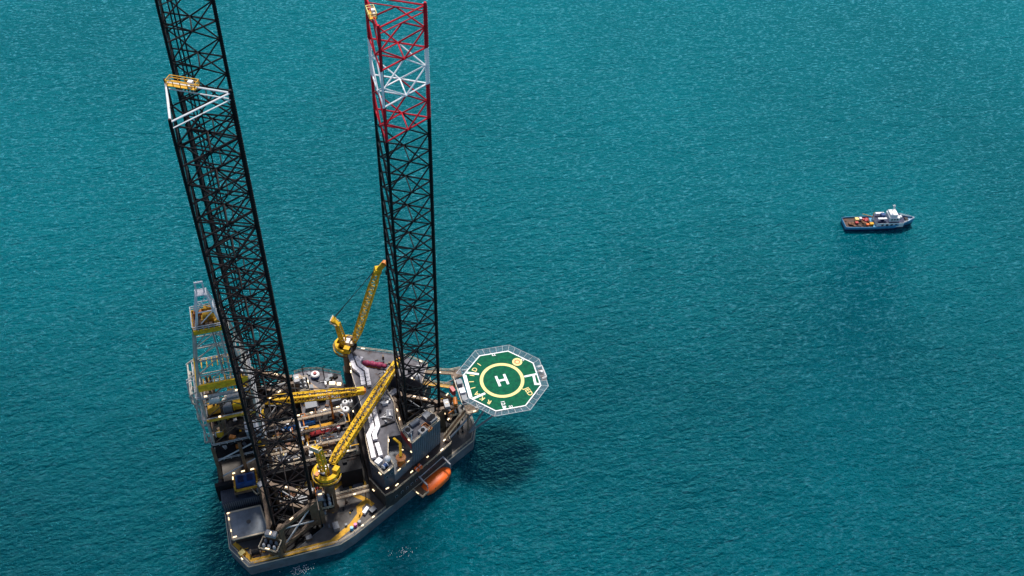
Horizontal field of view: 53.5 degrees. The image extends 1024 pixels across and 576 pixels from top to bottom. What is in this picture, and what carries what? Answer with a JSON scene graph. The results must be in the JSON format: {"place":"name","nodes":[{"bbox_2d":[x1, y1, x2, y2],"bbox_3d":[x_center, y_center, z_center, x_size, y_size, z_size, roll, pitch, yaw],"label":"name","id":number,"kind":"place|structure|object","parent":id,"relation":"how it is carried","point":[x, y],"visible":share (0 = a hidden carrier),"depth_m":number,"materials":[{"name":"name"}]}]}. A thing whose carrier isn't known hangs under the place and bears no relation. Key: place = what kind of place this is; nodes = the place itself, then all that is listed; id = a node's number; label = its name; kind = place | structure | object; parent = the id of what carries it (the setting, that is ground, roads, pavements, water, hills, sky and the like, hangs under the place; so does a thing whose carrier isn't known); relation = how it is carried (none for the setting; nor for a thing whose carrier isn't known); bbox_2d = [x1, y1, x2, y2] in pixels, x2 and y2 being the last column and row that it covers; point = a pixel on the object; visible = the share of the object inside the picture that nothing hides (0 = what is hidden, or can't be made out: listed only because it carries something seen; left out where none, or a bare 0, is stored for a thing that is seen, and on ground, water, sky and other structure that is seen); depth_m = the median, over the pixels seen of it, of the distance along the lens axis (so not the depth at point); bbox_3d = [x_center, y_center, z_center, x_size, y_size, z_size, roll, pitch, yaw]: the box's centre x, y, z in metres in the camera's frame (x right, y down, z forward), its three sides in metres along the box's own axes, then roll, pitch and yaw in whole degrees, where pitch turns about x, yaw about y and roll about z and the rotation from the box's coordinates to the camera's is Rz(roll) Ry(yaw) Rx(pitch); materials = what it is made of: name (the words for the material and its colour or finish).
{"place":"outdoors","nodes":[
{"label":"outdoors","id":0,"kind":"place"},
{"bbox_2d":[297,488,312,504],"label":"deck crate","id":1,"kind":"object","parent":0,"point":[304,501],"visible":0.19,"depth_m":295.08,"materials":[{"name":"white metal"}]},
{"bbox_2d":[0,0,1023,575],"bbox_3d":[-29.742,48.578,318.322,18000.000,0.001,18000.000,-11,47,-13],"label":"water","id":2,"kind":"structure","parent":0,"point":[702,306],"depth_m":374.28,"materials":[{"name":"teal liquid"}]},
{"bbox_2d":[279,551,412,574],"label":"foam","id":3,"kind":"object","parent":2,"relation":"on","point":[314,563],"visible":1,"depth_m":286.81,"materials":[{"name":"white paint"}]},
{"bbox_2d":[222,379,475,574],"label":"rig hull","id":4,"kind":"object","parent":2,"relation":"on","point":[327,540],"visible":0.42,"depth_m":294.00,"materials":[{"name":"paint"}]},
{"bbox_2d":[155,0,298,421],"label":"lattice leg","id":5,"kind":"object","parent":4,"relation":"on","point":[173,62],"visible":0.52,"depth_m":246.53,"materials":[{"name":"metal"}]},
{"bbox_2d":[220,488,261,515],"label":"ribbed shelter","id":6,"kind":"object","parent":4,"relation":"on","point":[230,501],"visible":0.38,"depth_m":290.60,"materials":[{"name":"paint"}]},
{"bbox_2d":[238,549,245,556],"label":"deck crate","id":7,"kind":"object","parent":4,"relation":"on","point":[242,552],"visible":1,"depth_m":283.62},
{"bbox_2d":[163,74,321,550],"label":"lattice leg","id":8,"kind":"object","parent":4,"relation":"on","point":[281,516],"visible":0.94,"depth_m":223.62,"materials":[{"name":"black metal"}]},
{"bbox_2d":[232,468,258,497],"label":"blue power unit","id":9,"kind":"object","parent":4,"relation":"on","point":[245,482],"visible":0.88,"depth_m":288.39,"materials":[{"name":"paint"}]},
{"bbox_2d":[227,505,266,543],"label":"stern deckhouse","id":10,"kind":"object","parent":4,"relation":"on","point":[247,524],"visible":0.93,"depth_m":286.82,"materials":[{"name":"grey paint"}]},
{"bbox_2d":[250,549,261,556],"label":"mooring winch","id":11,"kind":"object","parent":4,"relation":"on","point":[254,552],"visible":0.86,"depth_m":283.50,"materials":[{"name":"metal"}]},
{"bbox_2d":[240,367,309,422],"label":"jacking frame","id":12,"kind":"object","parent":4,"relation":"on","point":[298,382],"visible":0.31,"depth_m":315.03,"materials":[{"name":"brown metal"}]},
{"bbox_2d":[209,404,362,500],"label":"cantilever","id":13,"kind":"object","parent":4,"relation":"on","point":[310,441],"visible":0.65,"depth_m":299.65,"materials":[{"name":"metal"}]},
{"bbox_2d":[207,399,273,478],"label":"drill floor","id":14,"kind":"structure","parent":13,"relation":"on","point":[234,447],"depth_m":287.73,"materials":[{"name":"metal"}]},
{"bbox_2d":[215,429,224,438],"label":"floor machine","id":15,"kind":"object","parent":14,"relation":"on","point":[219,434],"visible":0.9,"depth_m":282.86,"materials":[{"name":"metal"}]},
{"bbox_2d":[186,281,262,444],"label":"derrick","id":16,"kind":"object","parent":14,"relation":"on","point":[205,320],"visible":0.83,"depth_m":268.81,"materials":[{"name":"grey metal"}]},
{"bbox_2d":[244,419,261,437],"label":"doghouse","id":17,"kind":"object","parent":14,"relation":"on","point":[255,425],"visible":0.43,"depth_m":283.56,"materials":[{"name":"white paint"}]},
{"bbox_2d":[271,442,296,452],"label":"pipe bundle","id":18,"kind":"object","parent":13,"relation":"on","point":[283,448],"visible":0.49,"depth_m":298.77,"materials":[{"name":"brown metal"}]},
{"bbox_2d":[272,452,301,462],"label":"pipe bundle","id":19,"kind":"object","parent":13,"relation":"on","point":[284,456],"visible":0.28,"depth_m":296.65,"materials":[{"name":"grey metal"}]},
{"bbox_2d":[300,420,315,426],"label":"pipe bundle","id":20,"kind":"object","parent":13,"relation":"on","point":[309,422],"visible":0.88,"depth_m":305.34,"materials":[{"name":"blue metal"}]},
{"bbox_2d":[305,422,332,428],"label":"pipe bundle","id":21,"kind":"object","parent":13,"relation":"on","point":[324,424],"visible":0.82,"depth_m":305.06,"materials":[{"name":"orange metal"}]},
{"bbox_2d":[306,442,334,454],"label":"pipe bundle","id":22,"kind":"object","parent":13,"relation":"on","point":[324,448],"visible":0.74,"depth_m":299.35,"materials":[{"name":"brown metal"}]},
{"bbox_2d":[310,425,339,436],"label":"pipe bundle","id":23,"kind":"object","parent":13,"relation":"on","point":[316,433],"visible":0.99,"depth_m":303.64,"materials":[{"name":"red paint"}]},
{"bbox_2d":[316,431,345,442],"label":"pipe bundle","id":24,"kind":"object","parent":13,"relation":"on","point":[340,435],"visible":0.69,"depth_m":302.35,"materials":[{"name":"grey metal"}]},
{"bbox_2d":[327,414,342,431],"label":"hose","id":25,"kind":"object","parent":13,"relation":"on","point":[339,419],"visible":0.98,"depth_m":304.73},
{"bbox_2d":[342,400,348,406],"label":"bulk tank","id":26,"kind":"object","parent":13,"relation":"on","point":[344,402],"visible":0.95,"depth_m":308.61,"materials":[{"name":"white metal"}]},
{"bbox_2d":[342,406,349,415],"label":"bulk tank","id":27,"kind":"object","parent":13,"relation":"on","point":[345,409],"visible":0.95,"depth_m":307.17,"materials":[{"name":"white metal"}]},
{"bbox_2d":[348,399,352,407],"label":"bulk tank","id":28,"kind":"object","parent":13,"relation":"on","point":[350,402],"visible":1,"depth_m":309.60,"materials":[{"name":"white metal"}]},
{"bbox_2d":[251,477,334,557],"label":"jacking frame","id":29,"kind":"object","parent":4,"relation":"on","point":[275,543],"visible":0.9,"depth_m":284.10,"materials":[{"name":"grey metal"}]},
{"bbox_2d":[305,534,312,541],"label":"deck crate","id":30,"kind":"object","parent":4,"relation":"on","point":[309,537],"visible":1,"depth_m":287.53,"materials":[{"name":"grey metal"}]},
{"bbox_2d":[256,386,365,434],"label":"deck crane","id":31,"kind":"object","parent":4,"relation":"on","point":[358,391],"visible":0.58,"depth_m":297.36,"materials":[{"name":"yellow metal"}]},
{"bbox_2d":[313,486,322,493],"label":"valve skid","id":32,"kind":"object","parent":4,"relation":"on","point":[317,488],"visible":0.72,"depth_m":298.41,"materials":[{"name":"metal"}]},
{"bbox_2d":[294,367,346,415],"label":"side deck","id":33,"kind":"structure","parent":4,"relation":"on","point":[320,383],"depth_m":322.27,"materials":[{"name":"brown paint"}]},
{"bbox_2d":[305,401,317,412],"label":"deck crate","id":34,"kind":"object","parent":33,"relation":"on","point":[311,406],"visible":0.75,"depth_m":313.61,"materials":[{"name":"white metal"}]},
{"bbox_2d":[311,371,319,379],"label":"round tank","id":35,"kind":"object","parent":33,"relation":"on","point":[315,375],"visible":1,"depth_m":323.37,"materials":[{"name":"white metal"}]},
{"bbox_2d":[332,395,340,405],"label":"deck crate","id":36,"kind":"object","parent":33,"relation":"on","point":[335,402],"visible":0.56,"depth_m":315.88,"materials":[{"name":"grey metal"}]},
{"bbox_2d":[332,521,339,531],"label":"deck crate","id":37,"kind":"object","parent":4,"relation":"on","point":[336,527],"visible":1,"depth_m":289.62,"materials":[{"name":"grey metal"}]},
{"bbox_2d":[337,455,363,487],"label":"machinery box","id":38,"kind":"object","parent":4,"relation":"on","point":[351,471],"visible":0.95,"depth_m":297.46,"materials":[{"name":"metal"}]},
{"bbox_2d":[336,485,369,501],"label":"service gangway","id":39,"kind":"object","parent":4,"relation":"on","point":[362,490],"visible":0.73,"depth_m":294.78,"materials":[{"name":"brown metal"}]},
{"bbox_2d":[309,357,399,512],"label":"deck crane","id":40,"kind":"object","parent":4,"relation":"on","point":[325,473],"visible":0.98,"depth_m":287.97,"materials":[{"name":"yellow metal"}]},
{"bbox_2d":[362,506,368,514],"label":"deck crate","id":41,"kind":"object","parent":4,"relation":"on","point":[365,510],"visible":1,"depth_m":294.25,"materials":[{"name":"white paint"}]},
{"bbox_2d":[369,505,376,514],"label":"deck crate","id":42,"kind":"object","parent":4,"relation":"on","point":[372,509],"visible":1,"depth_m":294.21,"materials":[{"name":"metal"}]},
{"bbox_2d":[343,346,451,507],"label":"accommodation block","id":43,"kind":"structure","parent":4,"relation":"on","point":[393,483],"depth_m":301.46,"materials":[{"name":"brown paint"}]},
{"bbox_2d":[348,353,365,386],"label":"ventilation duct","id":44,"kind":"object","parent":43,"relation":"on","point":[357,370],"visible":1,"depth_m":312.61,"materials":[{"name":"metal"}]},
{"bbox_2d":[330,260,386,373],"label":"deck crane","id":45,"kind":"object","parent":43,"relation":"on","point":[345,345],"visible":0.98,"depth_m":309.79,"materials":[{"name":"yellow metal"}]},
{"bbox_2d":[354,356,370,386],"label":"ventilation duct","id":46,"kind":"object","parent":43,"relation":"on","point":[358,360],"visible":1,"depth_m":313.06,"materials":[{"name":"metal"}]},
{"bbox_2d":[366,412,375,459],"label":"ventilation duct","id":47,"kind":"object","parent":43,"relation":"on","point":[369,438],"visible":0.92,"depth_m":295.05,"materials":[{"name":"metal"}]},
{"bbox_2d":[362,360,386,368],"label":"cargo bundle","id":48,"kind":"object","parent":43,"relation":"on","point":[371,364],"visible":1,"depth_m":314.57,"materials":[{"name":"orange paint"}]},
{"bbox_2d":[372,406,379,441],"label":"ventilation duct","id":49,"kind":"object","parent":43,"relation":"on","point":[377,425],"visible":0.98,"depth_m":297.95,"materials":[{"name":"metal"}]},
{"bbox_2d":[374,457,382,466],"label":"vent hood","id":50,"kind":"object","parent":43,"relation":"on","point":[378,461],"visible":1,"depth_m":288.96,"materials":[{"name":"white paint"}]},
{"bbox_2d":[375,442,382,456],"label":"ventilation duct","id":51,"kind":"object","parent":43,"relation":"on","point":[378,449],"visible":1,"depth_m":291.96,"materials":[{"name":"metal"}]},
{"bbox_2d":[381,462,388,469],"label":"cable drum","id":52,"kind":"object","parent":43,"relation":"on","point":[385,465],"visible":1,"depth_m":288.42,"materials":[{"name":"metal"}]},
{"bbox_2d":[384,455,390,462],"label":"radome","id":53,"kind":"object","parent":43,"relation":"on","point":[387,458],"visible":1,"depth_m":289.15,"materials":[{"name":"white paint"}]},
{"bbox_2d":[386,409,392,416],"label":"skylight","id":54,"kind":"object","parent":43,"relation":"on","point":[388,411],"visible":1,"depth_m":302.15,"materials":[{"name":"white paint"}]},
{"bbox_2d":[393,437,405,467],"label":"knuckle crane","id":55,"kind":"object","parent":43,"relation":"on","point":[400,458],"visible":1,"depth_m":293.84,"materials":[{"name":"orange paint"}]},
{"bbox_2d":[412,374,420,380],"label":"radome","id":56,"kind":"object","parent":43,"relation":"on","point":[416,378],"visible":0.46,"depth_m":310.18,"materials":[{"name":"white paint"}]},
{"bbox_2d":[400,409,440,465],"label":"plant house","id":57,"kind":"structure","parent":43,"relation":"on","point":[417,446],"depth_m":297.14,"materials":[{"name":"paint"}]},
{"bbox_2d":[402,426,412,436],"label":"air handler","id":58,"kind":"object","parent":57,"relation":"on","point":[408,430],"visible":1,"depth_m":293.11,"materials":[{"name":"metal"}]},
{"bbox_2d":[409,418,419,427],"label":"pressure tank","id":59,"kind":"object","parent":57,"relation":"on","point":[413,423],"visible":1,"depth_m":295.40,"materials":[{"name":"grey metal"}]},
{"bbox_2d":[418,426,427,435],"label":"air handler","id":60,"kind":"object","parent":57,"relation":"on","point":[422,429],"visible":1,"depth_m":293.76,"materials":[{"name":"metal"}]},
{"bbox_2d":[421,410,429,419],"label":"air handler","id":61,"kind":"object","parent":57,"relation":"on","point":[425,414],"visible":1,"depth_m":297.85,"materials":[{"name":"grey metal"}]},
{"bbox_2d":[421,422,432,431],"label":"cargo tray","id":62,"kind":"object","parent":57,"relation":"on","point":[425,424],"visible":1,"depth_m":295.75,"materials":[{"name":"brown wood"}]},
{"bbox_2d":[425,413,437,425],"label":"air handler","id":63,"kind":"object","parent":57,"relation":"on","point":[430,418],"visible":1,"depth_m":296.15,"materials":[{"name":"metal"}]},
{"bbox_2d":[364,0,440,425],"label":"lattice leg","id":64,"kind":"object","parent":4,"relation":"on","point":[371,14],"visible":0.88,"depth_m":247.66,"materials":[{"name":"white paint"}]},
{"bbox_2d":[388,387,459,449],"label":"jacking frame","id":65,"kind":"object","parent":4,"relation":"on","point":[442,412],"visible":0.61,"depth_m":309.95,"materials":[{"name":"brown metal"}]},
{"bbox_2d":[413,456,450,497],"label":"lifeboat davit","id":66,"kind":"object","parent":4,"relation":"attached to","point":[420,491],"visible":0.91,"depth_m":301.18,"materials":[{"name":"metal"}]},
{"bbox_2d":[421,467,450,494],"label":"lifeboat","id":67,"kind":"object","parent":66,"relation":"hanging from","point":[437,479],"visible":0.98,"depth_m":303.94,"materials":[{"name":"orange plastic"}]},
{"bbox_2d":[440,390,459,433],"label":"bow platform","id":68,"kind":"structure","parent":4,"relation":"on","point":[449,420],"depth_m":310.14,"materials":[{"name":"metal"}]},
{"bbox_2d":[434,345,548,437],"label":"helideck","id":69,"kind":"object","parent":4,"relation":"on","point":[499,382],"visible":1,"depth_m":307.85,"materials":[{"name":"green paint"}]},
{"bbox_2d":[449,386,455,395],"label":"fire cabinet","id":70,"kind":"object","parent":69,"relation":"attached to","point":[452,390],"visible":1,"depth_m":307.67,"materials":[{"name":"metal"}]},
{"bbox_2d":[453,397,457,405],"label":"foam tank","id":71,"kind":"object","parent":69,"relation":"on","point":[455,402],"visible":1,"depth_m":305.72,"materials":[{"name":"orange metal"}]},
{"bbox_2d":[450,367,478,429],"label":"helideck access","id":72,"kind":"object","parent":69,"relation":"attached to","point":[461,390],"visible":0.98,"depth_m":304.57,"materials":[{"name":"white metal"}]},
{"bbox_2d":[423,379,454,387],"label":"gangway","id":73,"kind":"object","parent":72,"relation":"attached to","point":[445,385],"visible":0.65,"depth_m":311.75,"materials":[{"name":"metal"}]},
{"bbox_2d":[426,368,454,374],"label":"gangway","id":74,"kind":"object","parent":72,"relation":"attached to","point":[445,372],"visible":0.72,"depth_m":312.12,"materials":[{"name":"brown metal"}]},
{"bbox_2d":[443,405,469,439],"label":"gangway","id":75,"kind":"object","parent":72,"relation":"attached to","point":[454,426],"visible":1,"depth_m":303.77,"materials":[{"name":"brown metal"}]},
{"bbox_2d":[841,205,914,230],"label":"supply vessel","id":76,"kind":"object","parent":2,"relation":"on","point":[891,219],"visible":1,"depth_m":394.14,"materials":[{"name":"blue paint"}]}
]}

